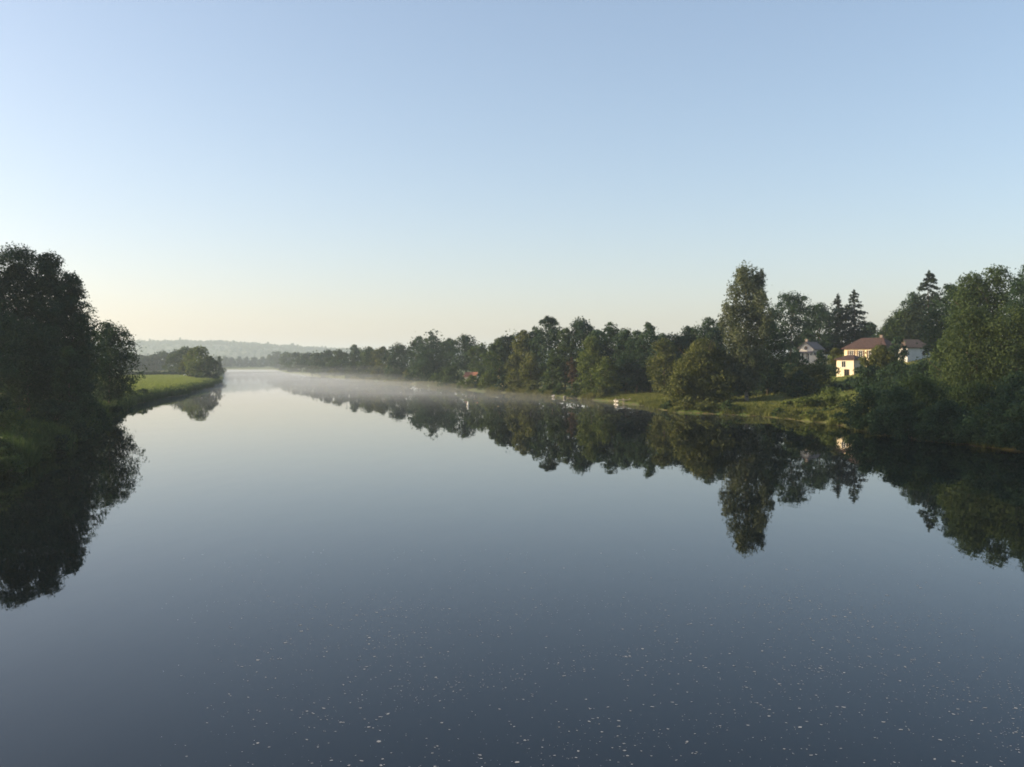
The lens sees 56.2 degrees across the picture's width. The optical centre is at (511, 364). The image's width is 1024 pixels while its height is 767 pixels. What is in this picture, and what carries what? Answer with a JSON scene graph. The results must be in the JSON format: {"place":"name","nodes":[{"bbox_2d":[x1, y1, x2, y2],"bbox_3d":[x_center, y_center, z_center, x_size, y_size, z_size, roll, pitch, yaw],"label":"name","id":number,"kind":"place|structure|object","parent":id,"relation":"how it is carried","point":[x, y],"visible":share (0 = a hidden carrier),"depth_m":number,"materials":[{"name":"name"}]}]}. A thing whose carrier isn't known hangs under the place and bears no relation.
{"place":"outdoors","nodes":[
{"label":"outdoors","id":0,"kind":"place"},
{"bbox_2d":[100,344,785,365],"bbox_3d":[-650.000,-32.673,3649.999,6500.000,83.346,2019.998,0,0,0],"label":"hills","id":1,"kind":"structure","parent":0,"point":[211,351],"depth_m":3168.23,"materials":[{"name":"grey"}]},
{"bbox_2d":[95,337,775,364],"bbox_3d":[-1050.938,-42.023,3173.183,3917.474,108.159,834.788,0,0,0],"label":"wood","id":2,"kind":"object","parent":1,"relation":"on","point":[149,343],"visible":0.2,"depth_m":3279.43,"materials":[{"name":"green plant"}]},
{"bbox_2d":[0,350,1019,470],"bbox_3d":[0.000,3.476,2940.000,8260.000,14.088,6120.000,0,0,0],"label":"ground","id":3,"kind":"structure","parent":0,"point":[841,379],"depth_m":187.37,"materials":[{"name":"green plant"}]},
{"bbox_2d":[0,436,27,475],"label":"bush","id":4,"kind":"object","parent":3,"relation":"on","point":[6,461],"visible":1,"depth_m":69.89,"materials":[{"name":"green plant"}]},
{"bbox_2d":[0,301,29,399],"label":"broad tree","id":5,"kind":"object","parent":3,"relation":"on","point":[19,339],"visible":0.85,"depth_m":107.00,"materials":[{"name":"green plant"}]},
{"bbox_2d":[0,317,31,407],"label":"broad tree","id":6,"kind":"object","parent":3,"relation":"on","point":[11,368],"visible":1,"depth_m":86.09,"materials":[{"name":"green plant"}]},
{"bbox_2d":[0,409,35,436],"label":"bush","id":7,"kind":"object","parent":3,"relation":"on","point":[8,421],"visible":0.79,"depth_m":83.54,"materials":[{"name":"green plant"}]},
{"bbox_2d":[0,264,43,381],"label":"broad tree","id":8,"kind":"object","parent":3,"relation":"on","point":[8,306],"visible":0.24,"depth_m":120.69,"materials":[{"name":"green plant"}]},
{"bbox_2d":[0,241,71,409],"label":"broad tree","id":9,"kind":"object","parent":3,"relation":"on","point":[20,274],"visible":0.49,"depth_m":123.05,"materials":[{"name":"green plant"}]},
{"bbox_2d":[0,317,82,411],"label":"broad tree","id":10,"kind":"object","parent":3,"relation":"on","point":[34,390],"visible":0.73,"depth_m":115.84,"materials":[{"name":"green plant"}]},
{"bbox_2d":[21,249,96,396],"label":"broad tree","id":11,"kind":"object","parent":3,"relation":"on","point":[54,266],"visible":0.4,"depth_m":127.21,"materials":[{"name":"green plant"}]},
{"bbox_2d":[0,401,118,472],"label":"grass","id":12,"kind":"structure","parent":3,"relation":"on","point":[29,419],"depth_m":97.44,"materials":[{"name":"green plant"}]},
{"bbox_2d":[46,270,108,405],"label":"broad tree","id":13,"kind":"object","parent":3,"relation":"on","point":[80,290],"visible":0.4,"depth_m":129.72,"materials":[{"name":"green plant"}]},
{"bbox_2d":[74,323,111,400],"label":"broad tree","id":14,"kind":"object","parent":3,"relation":"on","point":[100,349],"visible":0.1,"depth_m":138.39,"materials":[{"name":"green plant"}]},
{"bbox_2d":[0,379,221,466],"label":"reeds","id":15,"kind":"object","parent":3,"relation":"on","point":[28,446],"visible":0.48,"depth_m":88.85,"materials":[{"name":"green plant"}]},
{"bbox_2d":[87,319,146,405],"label":"broad tree","id":16,"kind":"object","parent":3,"relation":"on","point":[111,368],"visible":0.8,"depth_m":151.54,"materials":[{"name":"green plant"}]},
{"bbox_2d":[21,378,222,452],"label":"weeds","id":17,"kind":"object","parent":3,"relation":"on","point":[129,403],"visible":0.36,"depth_m":168.25,"materials":[{"name":"green plant"}]},
{"bbox_2d":[149,350,172,370],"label":"tree","id":18,"kind":"object","parent":3,"relation":"on","point":[163,354],"visible":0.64,"depth_m":774.96,"materials":[{"name":"green plant"}]},
{"bbox_2d":[116,374,223,399],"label":"grass","id":19,"kind":"structure","parent":3,"relation":"on","point":[150,382],"depth_m":316.23,"materials":[{"name":"green plant"}]},
{"bbox_2d":[161,346,197,372],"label":"round tree","id":20,"kind":"object","parent":3,"relation":"on","point":[171,357],"visible":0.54,"depth_m":516.84,"materials":[{"name":"green plant"}]},
{"bbox_2d":[182,345,220,376],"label":"willow tree","id":21,"kind":"object","parent":3,"relation":"on","point":[193,368],"visible":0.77,"depth_m":403.37,"materials":[{"name":"green plant"}]},
{"bbox_2d":[198,356,224,378],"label":"willow tree","id":22,"kind":"object","parent":3,"relation":"on","point":[211,361],"visible":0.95,"depth_m":401.13,"materials":[{"name":"green plant"}]},
{"bbox_2d":[285,352,304,372],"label":"tree","id":23,"kind":"object","parent":3,"relation":"on","point":[294,367],"visible":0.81,"depth_m":844.88,"materials":[{"name":"green plant"}]},
{"bbox_2d":[296,351,314,373],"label":"tree","id":24,"kind":"object","parent":3,"relation":"on","point":[306,360],"visible":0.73,"depth_m":754.62,"materials":[{"name":"green plant"}]},
{"bbox_2d":[305,350,325,374],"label":"tree","id":25,"kind":"object","parent":3,"relation":"on","point":[316,357],"visible":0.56,"depth_m":673.35,"materials":[{"name":"green plant"}]},
{"bbox_2d":[316,349,336,375],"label":"tree","id":26,"kind":"object","parent":3,"relation":"on","point":[327,353],"visible":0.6,"depth_m":626.98,"materials":[{"name":"green plant"}]},
{"bbox_2d":[324,348,350,375],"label":"tree","id":27,"kind":"object","parent":3,"relation":"on","point":[339,354],"visible":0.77,"depth_m":580.27,"materials":[{"name":"green plant"}]},
{"bbox_2d":[338,344,363,375],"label":"tree","id":28,"kind":"object","parent":3,"relation":"on","point":[355,352],"visible":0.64,"depth_m":540.25,"materials":[{"name":"green plant"}]},
{"bbox_2d":[355,346,378,377],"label":"tree","id":29,"kind":"object","parent":3,"relation":"on","point":[366,355],"visible":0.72,"depth_m":494.23,"materials":[{"name":"green plant"}]},
{"bbox_2d":[368,346,391,378],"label":"tree","id":30,"kind":"object","parent":3,"relation":"on","point":[380,352],"visible":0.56,"depth_m":468.49,"materials":[{"name":"green plant"}]},
{"bbox_2d":[380,342,412,375],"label":"tree","id":31,"kind":"object","parent":3,"relation":"on","point":[397,352],"visible":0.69,"depth_m":434.67,"materials":[{"name":"green plant"}]},
{"bbox_2d":[405,336,426,373],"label":"oak tree","id":32,"kind":"object","parent":3,"relation":"on","point":[417,341],"visible":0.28,"depth_m":411.36,"materials":[{"name":"green plant"}]},
{"bbox_2d":[402,351,444,382],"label":"round tree","id":33,"kind":"object","parent":3,"relation":"on","point":[424,363],"visible":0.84,"depth_m":372.26,"materials":[{"name":"green plant"}]},
{"bbox_2d":[411,329,450,372],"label":"oak tree","id":34,"kind":"object","parent":3,"relation":"on","point":[431,341],"visible":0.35,"depth_m":384.09,"materials":[{"name":"green plant"}]},
{"bbox_2d":[429,366,463,386],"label":"bush","id":35,"kind":"object","parent":3,"relation":"on","point":[448,377],"visible":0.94,"depth_m":328.83,"materials":[{"name":"green plant"}]},
{"bbox_2d":[435,338,459,374],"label":"oak tree","id":36,"kind":"object","parent":3,"relation":"on","point":[447,357],"visible":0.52,"depth_m":370.37,"materials":[{"name":"green plant"}]},
{"bbox_2d":[446,333,482,371],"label":"oak tree","id":37,"kind":"object","parent":3,"relation":"on","point":[465,343],"visible":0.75,"depth_m":346.22,"materials":[{"name":"green plant"}]},
{"bbox_2d":[350,376,595,399],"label":"reeds","id":38,"kind":"object","parent":3,"relation":"on","point":[587,396],"visible":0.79,"depth_m":275.38,"materials":[{"name":"green plant"}]},
{"bbox_2d":[466,342,492,381],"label":"broad tree","id":39,"kind":"object","parent":3,"relation":"on","point":[478,350],"visible":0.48,"depth_m":332.95,"materials":[{"name":"green plant"}]},
{"bbox_2d":[477,372,495,389],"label":"bush","id":40,"kind":"object","parent":3,"relation":"on","point":[486,375],"visible":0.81,"depth_m":283.06,"materials":[{"name":"green plant"}]},
{"bbox_2d":[483,337,510,383],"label":"tree","id":41,"kind":"object","parent":3,"relation":"on","point":[498,348],"visible":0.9,"depth_m":282.09,"materials":[{"name":"green plant"}]},
{"bbox_2d":[494,329,527,380],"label":"tree","id":42,"kind":"object","parent":3,"relation":"on","point":[510,338],"visible":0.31,"depth_m":283.52,"materials":[{"name":"green plant"}]},
{"bbox_2d":[503,353,524,387],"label":"round tree","id":43,"kind":"object","parent":3,"relation":"on","point":[513,363],"visible":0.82,"depth_m":266.29,"materials":[{"name":"green plant"}]},
{"bbox_2d":[510,330,532,383],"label":"tree","id":44,"kind":"object","parent":3,"relation":"on","point":[519,346],"visible":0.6,"depth_m":267.01,"materials":[{"name":"green plant"}]},
{"bbox_2d":[518,351,546,388],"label":"round tree","id":45,"kind":"object","parent":3,"relation":"on","point":[531,356],"visible":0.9,"depth_m":255.53,"materials":[{"name":"green plant"}]},
{"bbox_2d":[522,326,547,383],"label":"tree","id":46,"kind":"object","parent":3,"relation":"on","point":[532,348],"visible":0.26,"depth_m":265.62,"materials":[{"name":"green plant"}]},
{"bbox_2d":[531,315,563,382],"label":"tree","id":47,"kind":"object","parent":3,"relation":"on","point":[550,324],"visible":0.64,"depth_m":259.48,"materials":[{"name":"green plant"}]},
{"bbox_2d":[539,356,563,390],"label":"round tree","id":48,"kind":"object","parent":3,"relation":"on","point":[550,378],"visible":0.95,"depth_m":241.78,"materials":[{"name":"green plant"}]},
{"bbox_2d":[547,327,578,387],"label":"tree","id":49,"kind":"object","parent":3,"relation":"on","point":[562,364],"visible":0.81,"depth_m":243.43,"materials":[{"name":"green plant"}]},
{"bbox_2d":[557,316,594,389],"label":"tree","id":50,"kind":"object","parent":3,"relation":"on","point":[582,330],"visible":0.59,"depth_m":243.15,"materials":[{"name":"green plant"}]},
{"bbox_2d":[573,335,604,390],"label":"light tree","id":51,"kind":"object","parent":3,"relation":"on","point":[591,344],"visible":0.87,"depth_m":225.22,"materials":[{"name":"green plant"}]},
{"bbox_2d":[588,357,622,395],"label":"light tree","id":52,"kind":"object","parent":3,"relation":"on","point":[605,368],"visible":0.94,"depth_m":214.43,"materials":[{"name":"green plant"}]},
{"bbox_2d":[597,322,625,377],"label":"tree","id":53,"kind":"object","parent":3,"relation":"on","point":[610,331],"visible":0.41,"depth_m":225.25,"materials":[{"name":"green plant"}]},
{"bbox_2d":[608,327,638,386],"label":"tree","id":54,"kind":"object","parent":3,"relation":"on","point":[620,348],"visible":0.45,"depth_m":221.23,"materials":[{"name":"green plant"}]},
{"bbox_2d":[611,354,643,392],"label":"shade tree","id":55,"kind":"object","parent":3,"relation":"on","point":[626,368],"visible":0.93,"depth_m":215.04,"materials":[{"name":"green plant"}]},
{"bbox_2d":[622,329,650,391],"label":"tree","id":56,"kind":"object","parent":3,"relation":"on","point":[635,339],"visible":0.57,"depth_m":217.58,"materials":[{"name":"green plant"}]},
{"bbox_2d":[633,321,658,392],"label":"tree","id":57,"kind":"object","parent":3,"relation":"on","point":[645,334],"visible":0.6,"depth_m":214.38,"materials":[{"name":"green plant"}]},
{"bbox_2d":[645,338,680,395],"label":"light tree","id":58,"kind":"object","parent":3,"relation":"on","point":[660,360],"visible":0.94,"depth_m":199.45,"materials":[{"name":"green plant"}]},
{"bbox_2d":[645,333,682,389],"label":"tree","id":59,"kind":"object","parent":3,"relation":"on","point":[660,336],"visible":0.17,"depth_m":210.75,"materials":[{"name":"green plant"}]},
{"bbox_2d":[662,370,696,404],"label":"willow tree","id":60,"kind":"object","parent":3,"relation":"on","point":[680,382],"visible":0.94,"depth_m":167.38,"materials":[{"name":"green plant"}]},
{"bbox_2d":[668,332,690,370],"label":"tree","id":61,"kind":"object","parent":3,"relation":"on","point":[680,345],"visible":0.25,"depth_m":212.34,"materials":[{"name":"green plant"}]},
{"bbox_2d":[679,395,697,410],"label":"bush","id":62,"kind":"object","parent":3,"relation":"on","point":[686,401],"visible":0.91,"depth_m":158.66,"materials":[{"name":"green plant"}]},
{"bbox_2d":[664,337,740,402],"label":"willow tree","id":63,"kind":"object","parent":3,"relation":"on","point":[703,367],"visible":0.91,"depth_m":168.77,"materials":[{"name":"green plant"}]},
{"bbox_2d":[684,317,729,364],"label":"tree","id":64,"kind":"object","parent":3,"relation":"on","point":[708,329],"visible":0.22,"depth_m":211.46,"materials":[{"name":"green plant"}]},
{"bbox_2d":[694,397,721,410],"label":"bush","id":65,"kind":"object","parent":3,"relation":"on","point":[703,405],"visible":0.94,"depth_m":156.05,"materials":[{"name":"green plant"}]},
{"bbox_2d":[711,323,729,367],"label":"tree","id":66,"kind":"object","parent":3,"relation":"on","point":[719,338],"visible":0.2,"depth_m":209.72,"materials":[{"name":"green plant"}]},
{"bbox_2d":[715,260,774,401],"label":"poplar tree","id":67,"kind":"object","parent":3,"relation":"on","point":[754,307],"visible":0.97,"depth_m":168.24,"materials":[{"name":"green plant"}]},
{"bbox_2d":[551,361,968,420],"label":"grass","id":68,"kind":"structure","parent":3,"relation":"on","point":[635,396],"depth_m":169.66,"materials":[{"name":"green plant"}]},
{"bbox_2d":[749,317,796,395],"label":"shade tree","id":69,"kind":"object","parent":3,"relation":"on","point":[776,361],"visible":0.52,"depth_m":180.65,"materials":[{"name":"green plant"}]},
{"bbox_2d":[768,290,822,352],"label":"oak tree","id":70,"kind":"object","parent":3,"relation":"on","point":[795,304],"visible":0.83,"depth_m":220.59,"materials":[{"name":"green plant"}]},
{"bbox_2d":[782,347,810,377],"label":"garden tree","id":71,"kind":"object","parent":3,"relation":"on","point":[797,361],"visible":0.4,"depth_m":195.14,"materials":[{"name":"green plant"}]},
{"bbox_2d":[779,369,820,396],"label":"garden bush","id":72,"kind":"object","parent":3,"relation":"on","point":[798,384],"visible":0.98,"depth_m":167.13,"materials":[{"name":"green plant"}]},
{"bbox_2d":[797,339,825,364],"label":"gabled house","id":73,"kind":"structure","parent":3,"relation":"on","point":[806,348],"depth_m":212.13,"materials":[{"name":"grey tile"}]},
{"bbox_2d":[781,362,847,391],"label":"garden bush","id":74,"kind":"object","parent":3,"relation":"on","point":[812,369],"visible":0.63,"depth_m":170.95,"materials":[{"name":"green plant"}]},
{"bbox_2d":[638,398,1000,447],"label":"weeds","id":75,"kind":"object","parent":3,"relation":"on","point":[651,404],"visible":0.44,"depth_m":148.77,"materials":[{"name":"green plant"}]},
{"bbox_2d":[799,302,846,351],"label":"round tree","id":76,"kind":"object","parent":3,"relation":"on","point":[826,341],"visible":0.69,"depth_m":238.27,"materials":[{"name":"green plant"}]},
{"bbox_2d":[809,386,844,408],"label":"garden bush","id":77,"kind":"object","parent":3,"relation":"on","point":[830,399],"visible":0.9,"depth_m":147.42,"materials":[{"name":"green plant"}]},
{"bbox_2d":[823,293,849,354],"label":"spruce tree","id":78,"kind":"object","parent":3,"relation":"on","point":[838,302],"visible":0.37,"depth_m":243.55,"materials":[{"name":"green plant"}]},
{"bbox_2d":[824,289,878,354],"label":"spruce tree","id":79,"kind":"object","parent":3,"relation":"on","point":[853,334],"visible":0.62,"depth_m":239.44,"materials":[{"name":"green plant"}]},
{"bbox_2d":[835,383,884,428],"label":"bush","id":80,"kind":"object","parent":3,"relation":"on","point":[867,394],"visible":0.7,"depth_m":115.93,"materials":[{"name":"green plant"}]},
{"bbox_2d":[834,335,893,376],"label":"cream house","id":81,"kind":"structure","parent":3,"relation":"on","point":[848,362],"depth_m":198.95,"materials":[{"name":"paint"}]},
{"bbox_2d":[846,364,884,391],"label":"bush","id":82,"kind":"object","parent":3,"relation":"on","point":[866,374],"visible":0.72,"depth_m":157.19,"materials":[{"name":"green plant"}]},
{"bbox_2d":[858,344,898,374],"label":"garden tree","id":83,"kind":"object","parent":3,"relation":"on","point":[881,356],"visible":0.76,"depth_m":174.98,"materials":[{"name":"green plant"}]},
{"bbox_2d":[869,359,914,396],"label":"bush","id":84,"kind":"object","parent":3,"relation":"on","point":[893,366],"visible":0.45,"depth_m":149.68,"materials":[{"name":"green plant"}]},
{"bbox_2d":[867,383,927,437],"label":"bush","id":85,"kind":"object","parent":3,"relation":"on","point":[895,397],"visible":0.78,"depth_m":105.74,"materials":[{"name":"green plant"}]},
{"bbox_2d":[886,336,909,365],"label":"garden tree","id":86,"kind":"object","parent":3,"relation":"on","point":[896,346],"visible":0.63,"depth_m":185.32,"materials":[{"name":"green plant"}]},
{"bbox_2d":[881,308,922,340],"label":"broad tree","id":87,"kind":"object","parent":3,"relation":"on","point":[898,328],"visible":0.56,"depth_m":216.24,"materials":[{"name":"green plant"}]},
{"bbox_2d":[893,291,927,334],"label":"broad tree","id":88,"kind":"object","parent":3,"relation":"on","point":[912,295],"visible":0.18,"depth_m":221.48,"materials":[{"name":"green plant"}]},
{"bbox_2d":[898,339,930,361],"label":"pale house","id":89,"kind":"structure","parent":3,"relation":"on","point":[914,349],"depth_m":193.36,"materials":[{"name":"paint"}]},
{"bbox_2d":[872,373,960,419],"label":"bush","id":90,"kind":"object","parent":3,"relation":"on","point":[925,391],"visible":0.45,"depth_m":110.51,"materials":[{"name":"green plant"}]},
{"bbox_2d":[897,270,943,350],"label":"spruce tree","id":91,"kind":"object","parent":3,"relation":"on","point":[930,279],"visible":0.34,"depth_m":211.77,"materials":[{"name":"green plant"}]},
{"bbox_2d":[891,355,949,386],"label":"bush","id":92,"kind":"object","parent":3,"relation":"on","point":[920,367],"visible":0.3,"depth_m":145.49,"materials":[{"name":"green plant"}]},
{"bbox_2d":[911,283,967,362],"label":"broad tree","id":93,"kind":"object","parent":3,"relation":"on","point":[934,314],"visible":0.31,"depth_m":166.24,"materials":[{"name":"green plant"}]},
{"bbox_2d":[924,330,968,399],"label":"shade tree","id":94,"kind":"object","parent":3,"relation":"on","point":[937,358],"visible":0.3,"depth_m":133.75,"materials":[{"name":"green plant"}]},
{"bbox_2d":[934,270,993,373],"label":"broad tree","id":95,"kind":"object","parent":3,"relation":"on","point":[969,285],"visible":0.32,"depth_m":151.21,"materials":[{"name":"green plant"}]},
{"bbox_2d":[931,376,1006,422],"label":"bush","id":96,"kind":"object","parent":3,"relation":"on","point":[971,395],"visible":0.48,"depth_m":105.38,"materials":[{"name":"green plant"}]},
{"bbox_2d":[932,305,1020,405],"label":"light tree","id":97,"kind":"object","parent":3,"relation":"on","point":[967,351],"visible":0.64,"depth_m":123.10,"materials":[{"name":"green plant"}]},
{"bbox_2d":[952,393,1021,444],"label":"bush","id":98,"kind":"object","parent":3,"relation":"on","point":[1002,401],"visible":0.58,"depth_m":91.46,"materials":[{"name":"green plant"}]},
{"bbox_2d":[954,263,1022,375],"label":"broad tree","id":99,"kind":"object","parent":3,"relation":"on","point":[999,297],"visible":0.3,"depth_m":149.02,"materials":[{"name":"green plant"}]},
{"bbox_2d":[977,301,1023,394],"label":"light tree","id":100,"kind":"object","parent":3,"relation":"on","point":[1012,324],"visible":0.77,"depth_m":119.07,"materials":[{"name":"green plant"}]},
{"bbox_2d":[983,370,1023,404],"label":"bush","id":101,"kind":"object","parent":3,"relation":"on","point":[1015,387],"visible":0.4,"depth_m":103.56,"materials":[{"name":"green plant"}]},
{"bbox_2d":[985,402,1023,448],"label":"bush","id":102,"kind":"object","parent":3,"relation":"on","point":[1008,416],"visible":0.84,"depth_m":88.91,"materials":[{"name":"green plant"}]},
{"bbox_2d":[1002,265,1023,367],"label":"broad tree","id":103,"kind":"object","parent":3,"relation":"on","point":[1018,284],"visible":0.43,"depth_m":141.02,"materials":[{"name":"green plant"}]},
{"bbox_2d":[0,369,1023,766],"bbox_3d":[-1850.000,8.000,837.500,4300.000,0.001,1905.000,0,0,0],"label":"water","id":104,"kind":"structure","parent":0,"point":[302,509],"depth_m":34.24,"materials":[{"name":"blue liquid"}]},
{"bbox_2d":[181,549,1023,766],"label":"foam","id":105,"kind":"object","parent":104,"relation":"on","point":[653,677],"visible":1,"depth_m":24.23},
{"bbox_2d":[0,0,1023,352],"label":"sky","id":106,"kind":"structure","parent":0,"point":[376,174],"materials":[{"name":"blue"}]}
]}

